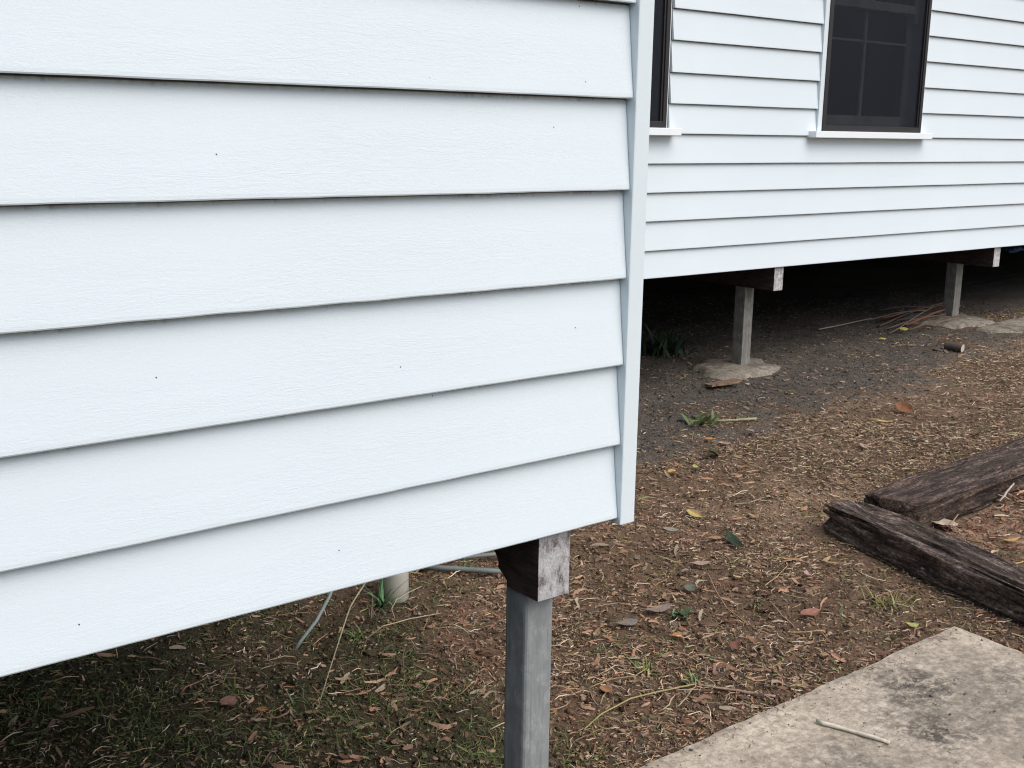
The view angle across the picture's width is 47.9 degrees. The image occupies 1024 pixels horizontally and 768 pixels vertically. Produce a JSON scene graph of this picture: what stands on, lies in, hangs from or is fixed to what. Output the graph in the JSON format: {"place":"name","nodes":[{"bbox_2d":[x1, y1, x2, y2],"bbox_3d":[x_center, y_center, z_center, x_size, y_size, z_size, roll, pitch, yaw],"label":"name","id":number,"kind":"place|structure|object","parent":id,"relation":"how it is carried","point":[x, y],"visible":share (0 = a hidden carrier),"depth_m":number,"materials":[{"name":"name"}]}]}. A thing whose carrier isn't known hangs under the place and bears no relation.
{"place":"outdoors","nodes":[
{"label":"outdoors","id":0,"kind":"place"},
{"bbox_2d":[0,245,1023,767],"bbox_3d":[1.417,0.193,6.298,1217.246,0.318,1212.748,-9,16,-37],"label":"ground","id":1,"kind":"structure","parent":0,"point":[994,289],"depth_m":4.39,"materials":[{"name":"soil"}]},
{"bbox_2d":[220,696,235,704],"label":"fallen leaf","id":2,"kind":"object","parent":1,"relation":"on","point":[228,700],"visible":1,"depth_m":3.35,"materials":[{"name":"plant"}]},
{"bbox_2d":[216,677,251,694],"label":"grass tuft","id":3,"kind":"object","parent":1,"relation":"on","point":[234,686],"visible":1,"depth_m":3.44,"materials":[{"name":"green plant"}]},
{"bbox_2d":[253,706,267,710],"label":"fallen leaf","id":4,"kind":"object","parent":1,"relation":"on","point":[263,708],"visible":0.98,"depth_m":3.33,"materials":[{"name":"brown plant"}]},
{"bbox_2d":[244,707,289,751],"bbox_3d":[-0.681,0.963,3.189,0.098,0.053,0.167,-6,14,-28],"label":"grass tuft","id":5,"kind":"object","parent":1,"relation":"on","point":[259,737],"visible":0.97,"depth_m":3.19,"materials":[{"name":"green plant"}]},
{"bbox_2d":[281,683,304,713],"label":"grass tuft","id":6,"kind":"object","parent":1,"relation":"on","point":[293,698],"visible":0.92,"depth_m":3.39,"materials":[{"name":"green plant"}]},
{"bbox_2d":[0,565,598,767],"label":"sparse grass","id":7,"kind":"structure","parent":1,"relation":"on","point":[218,703],"depth_m":3.30,"materials":[{"name":"green plant"}]},
{"bbox_2d":[294,591,332,649],"bbox_3d":[-0.593,0.402,3.781,0.042,0.924,0.391,9,15,31],"label":"hanging cable","id":8,"kind":"object","parent":1,"relation":"on","point":[307,632],"visible":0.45,"depth_m":3.76,"materials":[{"name":"grey plastic"}]},
{"bbox_2d":[318,583,365,705],"bbox_3d":[-0.548,0.818,3.711,0.020,0.107,0.723,2,12,4],"label":"stalk","id":9,"kind":"object","parent":1,"relation":"on","point":[340,637],"visible":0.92,"depth_m":3.71,"materials":[{"name":"plant"}]},
{"bbox_2d":[342,625,374,645],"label":"grass tuft","id":10,"kind":"object","parent":1,"relation":"on","point":[356,634],"visible":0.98,"depth_m":3.81,"materials":[{"name":"green plant"}]},
{"bbox_2d":[351,598,389,622],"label":"grass tuft","id":11,"kind":"object","parent":1,"relation":"on","point":[371,615],"visible":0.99,"depth_m":3.98,"materials":[{"name":"green plant"}]},
{"bbox_2d":[355,579,414,614],"bbox_3d":[-0.446,0.739,4.072,0.207,0.129,0.222,7,14,26],"label":"grass tuft","id":12,"kind":"object","parent":1,"relation":"on","point":[380,600],"visible":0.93,"depth_m":4.07,"materials":[{"name":"green plant"}]},
{"bbox_2d":[383,572,408,602],"bbox_3d":[-0.415,0.411,4.077,0.096,1.030,0.096,-9,16,-37],"label":"drain pipe","id":13,"kind":"object","parent":1,"relation":"on","point":[393,583],"visible":0.12,"depth_m":4.11,"materials":[{"name":"beige plastic"}]},
{"bbox_2d":[362,613,441,649],"bbox_3d":[-0.342,0.797,3.822,0.066,0.095,0.350,13,17,43],"label":"stalk","id":14,"kind":"object","parent":1,"relation":"on","point":[394,623],"visible":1,"depth_m":3.74,"materials":[{"name":"plant"}]},
{"bbox_2d":[391,586,421,616],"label":"stalk","id":15,"kind":"object","parent":1,"relation":"on","point":[401,597],"visible":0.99,"depth_m":4.03,"materials":[{"name":"beige plant"}]},
{"bbox_2d":[423,565,502,573],"bbox_3d":[-0.160,0.706,4.380,0.364,0.025,0.020,2,12,4],"label":"lying pipe","id":16,"kind":"object","parent":1,"relation":"on","point":[468,569],"visible":0.67,"depth_m":4.37,"materials":[{"name":"grey plastic"}]},
{"bbox_2d":[453,557,476,566],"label":"weed","id":17,"kind":"object","parent":1,"relation":"on","point":[466,563],"visible":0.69,"depth_m":4.43,"materials":[{"name":"green plant"}]},
{"bbox_2d":[458,552,495,559],"bbox_3d":[-0.154,0.676,4.511,0.360,0.028,0.016,-2,13,-13],"label":"lying pipe","id":18,"kind":"object","parent":1,"relation":"on","point":[492,554],"visible":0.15,"depth_m":4.51,"materials":[{"name":"grey plastic"}]},
{"bbox_2d":[0,293,1023,767],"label":"grass clippings","id":19,"kind":"object","parent":1,"relation":"on","point":[604,669],"depth_m":3.70,"materials":[{"name":"plant"}]},
{"bbox_2d":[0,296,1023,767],"bbox_3d":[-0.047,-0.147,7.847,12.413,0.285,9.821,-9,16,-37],"label":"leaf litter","id":20,"kind":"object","parent":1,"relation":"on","point":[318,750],"visible":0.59,"depth_m":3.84,"materials":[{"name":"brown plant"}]},
{"bbox_2d":[0,374,1023,767],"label":"leaf drifts","id":21,"kind":"object","parent":1,"relation":"on","point":[448,726],"visible":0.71,"depth_m":3.81,"materials":[{"name":"brown plant"}]},
{"bbox_2d":[0,347,1023,767],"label":"straw stems","id":22,"kind":"object","parent":1,"relation":"on","point":[590,619],"visible":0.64,"depth_m":3.78,"materials":[{"name":"beige plant"}]},
{"bbox_2d":[504,587,552,767],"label":"post","id":23,"kind":"object","parent":1,"relation":"on","point":[527,674],"visible":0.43,"depth_m":2.40,"materials":[{"name":"grey metal"}]},
{"bbox_2d":[0,0,654,676],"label":"house","id":24,"kind":"structure","parent":23,"relation":"on","point":[304,298],"depth_m":1.85,"materials":[{"name":"white paint"}]},
{"bbox_2d":[593,627,599,635],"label":"fallen leaf","id":25,"kind":"object","parent":1,"relation":"on","point":[596,633],"visible":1,"depth_m":3.86,"materials":[{"name":"brown plant"}]},
{"bbox_2d":[598,685,611,691],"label":"fallen leaf","id":26,"kind":"object","parent":1,"relation":"on","point":[606,688],"visible":1,"depth_m":3.45,"materials":[{"name":"orange plant"}]},
{"bbox_2d":[590,668,646,687],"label":"twig","id":27,"kind":"object","parent":1,"relation":"on","point":[618,678],"visible":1,"depth_m":3.54,"materials":[{"name":"brown wood"}]},
{"bbox_2d":[225,405,1023,767],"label":"green shoots","id":28,"kind":"object","parent":1,"relation":"on","point":[677,629],"visible":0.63,"depth_m":3.95,"materials":[{"name":"green plant"}]},
{"bbox_2d":[612,618,637,624],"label":"fallen leaf","id":29,"kind":"object","parent":1,"relation":"on","point":[630,621],"visible":1,"depth_m":3.93,"materials":[{"name":"grey plant"}]},
{"bbox_2d":[583,683,694,729],"bbox_3d":[0.371,0.940,3.401,0.441,0.027,0.033,-8,15,-36],"label":"twig","id":30,"kind":"object","parent":1,"relation":"on","point":[688,685],"visible":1,"depth_m":3.42,"materials":[{"name":"brown wood"}]},
{"bbox_2d":[624,657,661,677],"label":"grass tuft","id":31,"kind":"object","parent":1,"relation":"on","point":[635,664],"visible":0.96,"depth_m":3.61,"materials":[{"name":"green plant"}]},
{"bbox_2d":[640,604,670,611],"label":"fallen leaf","id":32,"kind":"object","parent":1,"relation":"on","point":[661,608],"visible":1,"depth_m":4.04,"materials":[{"name":"beige plant"}]},
{"bbox_2d":[655,649,675,657],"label":"fallen leaf","id":33,"kind":"object","parent":1,"relation":"on","point":[667,654],"visible":1,"depth_m":3.71,"materials":[{"name":"beige plant"}]},
{"bbox_2d":[660,527,678,530],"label":"fallen leaf","id":34,"kind":"object","parent":1,"relation":"on","point":[671,529],"visible":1,"depth_m":4.85,"materials":[{"name":"beige plant"}]},
{"bbox_2d":[641,323,702,359],"bbox_3d":[1.082,-0.320,8.330,0.553,0.228,0.537,-3,13,-17],"label":"weed","id":35,"kind":"object","parent":1,"relation":"on","point":[667,344],"visible":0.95,"depth_m":8.32,"materials":[{"name":"green plant"}]},
{"bbox_2d":[671,608,691,620],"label":"weed","id":36,"kind":"object","parent":1,"relation":"on","point":[681,613],"visible":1,"depth_m":4.01,"materials":[{"name":"green plant"}]},
{"bbox_2d":[684,582,695,590],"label":"fallen leaf","id":37,"kind":"object","parent":1,"relation":"on","point":[689,587],"visible":1,"depth_m":4.23,"materials":[{"name":"plant"}]},
{"bbox_2d":[684,507,701,516],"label":"fallen leaf","id":38,"kind":"object","parent":1,"relation":"on","point":[694,513],"visible":1,"depth_m":5.03,"materials":[{"name":"yellow plant"}]},
{"bbox_2d":[680,670,712,687],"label":"grass tuft","id":39,"kind":"object","parent":1,"relation":"on","point":[692,679],"visible":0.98,"depth_m":3.56,"materials":[{"name":"green plant"}]},
{"bbox_2d":[689,561,710,564],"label":"fallen leaf","id":40,"kind":"object","parent":1,"relation":"on","point":[702,563],"visible":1,"depth_m":4.46,"materials":[{"name":"brown plant"}]},
{"bbox_2d":[681,409,722,427],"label":"weed","id":41,"kind":"object","parent":1,"relation":"on","point":[698,419],"visible":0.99,"depth_m":6.49,"materials":[{"name":"green plant"}]},
{"bbox_2d":[704,536,721,538],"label":"fallen leaf","id":42,"kind":"object","parent":1,"relation":"on","point":[716,537],"visible":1,"depth_m":4.75,"materials":[{"name":"brown plant"}]},
{"bbox_2d":[704,378,741,386],"bbox_3d":[1.353,-0.008,7.374,0.222,0.053,0.126,-2,13,-14],"label":"bark piece","id":43,"kind":"object","parent":1,"relation":"on","point":[725,382],"visible":1,"depth_m":7.34,"materials":[{"name":"brown wood"}]},
{"bbox_2d":[707,573,748,624],"bbox_3d":[0.763,0.771,4.160,0.034,0.009,0.470,-1,12,-8],"label":"twig","id":44,"kind":"object","parent":1,"relation":"on","point":[724,603],"visible":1,"depth_m":4.11,"materials":[{"name":"brown wood"}]},
{"bbox_2d":[724,527,741,546],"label":"fallen leaf","id":45,"kind":"object","parent":1,"relation":"on","point":[733,539],"visible":1,"depth_m":4.72,"materials":[{"name":"green plant"}]},
{"bbox_2d":[691,682,775,697],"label":"twig","id":46,"kind":"object","parent":1,"relation":"on","point":[732,689],"visible":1,"depth_m":3.49,"materials":[{"name":"brown wood"}]},
{"bbox_2d":[730,640,740,648],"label":"fallen leaf","id":47,"kind":"object","parent":1,"relation":"on","point":[735,644],"visible":1,"depth_m":3.76,"materials":[{"name":"brown plant"}]},
{"bbox_2d":[692,286,780,379],"bbox_3d":[1.566,-0.345,7.835,0.685,0.646,0.664,-2,13,-14],"label":"post","id":48,"kind":"object","parent":1,"relation":"on","point":[741,364],"visible":0.88,"depth_m":7.79,"materials":[{"name":"grey concrete"}]},
{"bbox_2d":[643,0,1023,290],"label":"house","id":49,"kind":"structure","parent":48,"relation":"on","point":[783,134],"depth_m":7.58,"materials":[{"name":"white paint"}]},
{"bbox_2d":[649,0,681,135],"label":"window","id":50,"kind":"structure","parent":49,"relation":"in","point":[662,8],"depth_m":6.52,"materials":[{"name":"brown metal"}]},
{"bbox_2d":[806,0,932,138],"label":"window","id":51,"kind":"structure","parent":49,"relation":"in","point":[874,54],"depth_m":7.71,"materials":[{"name":"brown metal"}]},
{"bbox_2d":[716,417,756,420],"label":"twig","id":52,"kind":"object","parent":1,"relation":"on","point":[747,419],"visible":1,"depth_m":6.50,"materials":[{"name":"beige wood"}]},
{"bbox_2d":[764,565,787,585],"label":"twig","id":53,"kind":"object","parent":1,"relation":"on","point":[776,577],"visible":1,"depth_m":4.33,"materials":[{"name":"beige wood"}]},
{"bbox_2d":[771,602,793,626],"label":"twig","id":54,"kind":"object","parent":1,"relation":"on","point":[781,614],"visible":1,"depth_m":4.01,"materials":[{"name":"brown wood"}]},
{"bbox_2d":[775,556,799,559],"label":"fallen leaf","id":55,"kind":"object","parent":1,"relation":"on","point":[789,558],"visible":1,"depth_m":4.51,"materials":[{"name":"brown plant"}]},
{"bbox_2d":[787,631,814,632],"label":"twig","id":56,"kind":"object","parent":1,"relation":"on","point":[801,632],"visible":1,"depth_m":3.88,"materials":[{"name":"brown wood"}]},
{"bbox_2d":[784,432,825,439],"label":"twig","id":57,"kind":"object","parent":1,"relation":"on","point":[803,437],"visible":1,"depth_m":6.15,"materials":[{"name":"beige wood"}]},
{"bbox_2d":[802,680,808,688],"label":"fallen leaf","id":58,"kind":"object","parent":1,"relation":"on","point":[804,684],"visible":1,"depth_m":3.52,"materials":[{"name":"beige plant"}]},
{"bbox_2d":[796,608,820,615],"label":"fallen leaf","id":59,"kind":"object","parent":1,"relation":"on","point":[813,611],"visible":1,"depth_m":4.01,"materials":[{"name":"brown plant"}]},
{"bbox_2d":[602,310,1023,585],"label":"matted straw","id":60,"kind":"object","parent":1,"relation":"on","point":[896,446],"visible":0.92,"depth_m":6.00,"materials":[{"name":"brown plant"}]},
{"bbox_2d":[640,626,1023,767],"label":"concrete slab","id":61,"kind":"structure","parent":1,"relation":"on","point":[973,667],"depth_m":3.26,"materials":[{"name":"grey concrete"}]},
{"bbox_2d":[646,630,1007,767],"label":"slab litter","id":62,"kind":"object","parent":61,"relation":"on","point":[895,661],"visible":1,"depth_m":3.34,"materials":[{"name":"brown plant"}]},
{"bbox_2d":[641,629,1023,767],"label":"slab grit","id":63,"kind":"object","parent":61,"relation":"on","point":[869,711],"visible":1,"depth_m":3.29,"materials":[{"name":"concrete"}]},
{"bbox_2d":[816,719,889,743],"bbox_3d":[0.939,0.958,3.178,0.204,0.015,0.016,9,15,31],"label":"stick","id":64,"kind":"object","parent":61,"relation":"on","point":[839,727],"visible":1,"depth_m":3.17,"materials":[{"name":"beige wood"}]},
{"bbox_2d":[818,318,870,329],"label":"twig","id":65,"kind":"object","parent":1,"relation":"on","point":[842,324],"visible":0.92,"depth_m":9.35,"materials":[{"name":"grey wood"}]},
{"bbox_2d":[859,586,926,614],"bbox_3d":[1.354,0.769,4.147,0.247,0.065,0.245,1,12,1],"label":"grass tuft","id":66,"kind":"object","parent":1,"relation":"on","point":[883,604],"visible":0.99,"depth_m":4.13,"materials":[{"name":"green plant"}]},
{"bbox_2d":[864,310,924,321],"bbox_3d":[3.133,-0.559,9.435,0.488,0.114,0.013,2,12,3],"label":"stick","id":67,"kind":"object","parent":1,"relation":"on","point":[891,314],"visible":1,"depth_m":9.43,"materials":[{"name":"brown wood"}]},
{"bbox_2d":[891,402,913,411],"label":"fallen leaf","id":68,"kind":"object","parent":1,"relation":"on","point":[904,406],"visible":1,"depth_m":6.68,"materials":[{"name":"brown plant"}]},
{"bbox_2d":[877,306,936,310],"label":"stick","id":69,"kind":"object","parent":1,"relation":"on","point":[902,306],"visible":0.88,"depth_m":9.87,"materials":[{"name":"brown wood"}]},
{"bbox_2d":[879,303,939,325],"bbox_3d":[3.386,-0.593,9.723,0.018,0.080,1.227,12,17,42],"label":"stick","id":70,"kind":"object","parent":1,"relation":"on","point":[902,316],"visible":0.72,"depth_m":9.52,"materials":[{"name":"brown wood"}]},
{"bbox_2d":[902,621,918,626],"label":"fallen leaf","id":71,"kind":"object","parent":1,"relation":"on","point":[912,624],"visible":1,"depth_m":3.93,"materials":[{"name":"yellow plant"}]},
{"bbox_2d":[883,305,942,318],"bbox_3d":[3.449,-0.618,9.723,0.889,0.079,0.018,-6,14,-30],"label":"stick","id":72,"kind":"object","parent":1,"relation":"on","point":[909,310],"visible":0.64,"depth_m":9.65,"materials":[{"name":"brown wood"}]},
{"bbox_2d":[889,302,942,333],"bbox_3d":[3.352,-0.564,9.410,0.014,0.169,1.237,12,16,40],"label":"stick","id":73,"kind":"object","parent":1,"relation":"on","point":[914,317],"visible":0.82,"depth_m":9.29,"materials":[{"name":"wood"}]},
{"bbox_2d":[905,305,960,325],"bbox_3d":[3.445,-0.562,9.411,0.802,0.105,0.023,-9,16,-39],"label":"stick","id":74,"kind":"object","parent":73,"relation":"on","point":[923,317],"visible":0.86,"depth_m":9.32,"materials":[{"name":"brown wood"}]},
{"bbox_2d":[886,313,945,328],"bbox_3d":[3.266,-0.506,9.305,0.630,0.095,0.014,-5,14,-25],"label":"stick","id":75,"kind":"object","parent":1,"relation":"on","point":[911,320],"visible":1,"depth_m":9.25,"materials":[{"name":"brown wood"}]},
{"bbox_2d":[822,500,1023,626],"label":"timber sleeper","id":76,"kind":"object","parent":1,"relation":"on","point":[959,568],"visible":1,"depth_m":4.35,"materials":[{"name":"brown wood"}]},
{"bbox_2d":[908,314,965,330],"bbox_3d":[3.396,-0.493,9.191,0.780,0.066,0.019,-9,16,-37],"label":"stick","id":77,"kind":"object","parent":1,"relation":"on","point":[934,321],"visible":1,"depth_m":9.13,"materials":[{"name":"brown wood"}]},
{"bbox_2d":[932,347,942,351],"bbox_3d":[3.094,-0.246,8.373,0.029,0.017,0.072,-23,33,-36],"label":"wood chip","id":78,"kind":"object","parent":1,"relation":"on","point":[936,349],"visible":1,"depth_m":8.37,"materials":[{"name":"wood"}]},
{"bbox_2d":[864,437,1023,527],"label":"timber sleeper","id":79,"kind":"object","parent":1,"relation":"on","point":[969,484],"visible":0.91,"depth_m":5.10,"materials":[{"name":"brown wood"}]},
{"bbox_2d":[932,518,957,529],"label":"fallen leaf","id":80,"kind":"object","parent":1,"relation":"on","point":[945,522],"visible":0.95,"depth_m":4.90,"materials":[{"name":"beige plant"}]},
{"bbox_2d":[904,262,994,328],"bbox_3d":[3.607,-0.731,9.518,0.773,0.552,0.795,-9,16,-37],"label":"post","id":81,"kind":"object","parent":1,"relation":"on","point":[953,284],"visible":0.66,"depth_m":9.43,"materials":[{"name":"grey concrete"}]},
{"bbox_2d":[896,316,945,320],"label":"stick","id":82,"kind":"object","parent":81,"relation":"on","point":[916,317],"visible":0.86,"depth_m":9.38,"materials":[{"name":"brown wood"}]},
{"bbox_2d":[944,342,964,351],"bbox_3d":[3.210,-0.270,8.365,0.133,0.062,0.060,13,17,43],"label":"branch offcut","id":83,"kind":"object","parent":1,"relation":"on","point":[954,346],"visible":1,"depth_m":8.34,"materials":[{"name":"brown wood"}]},
{"bbox_2d":[932,487,1023,566],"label":"mulch","id":84,"kind":"object","parent":1,"relation":"on","point":[1000,519],"visible":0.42,"depth_m":4.87,"materials":[{"name":"brown wood"}]},
{"bbox_2d":[999,483,1014,501],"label":"stick","id":85,"kind":"object","parent":84,"relation":"on","point":[1006,491],"visible":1,"depth_m":5.18,"materials":[{"name":"beige wood"}]},
{"bbox_2d":[976,317,1023,333],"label":"concrete path","id":86,"kind":"structure","parent":1,"relation":"on","point":[1013,325],"depth_m":9.16,"materials":[{"name":"grey concrete"}]},
{"bbox_2d":[1002,537,1019,541],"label":"fallen leaf","id":87,"kind":"object","parent":1,"relation":"on","point":[1013,539],"visible":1,"depth_m":4.72,"materials":[{"name":"yellow plant"}]},
{"bbox_2d":[1004,246,1023,252],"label":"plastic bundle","id":88,"kind":"object","parent":1,"relation":"on","point":[1012,249],"visible":0.95,"depth_m":10.14,"materials":[{"name":"blue plastic"}]},
{"bbox_2d":[637,292,1023,462],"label":"grey gravel","id":89,"kind":"structure","parent":0,"point":[752,415],"depth_m":8.27,"materials":[{"name":"grey gravel"}]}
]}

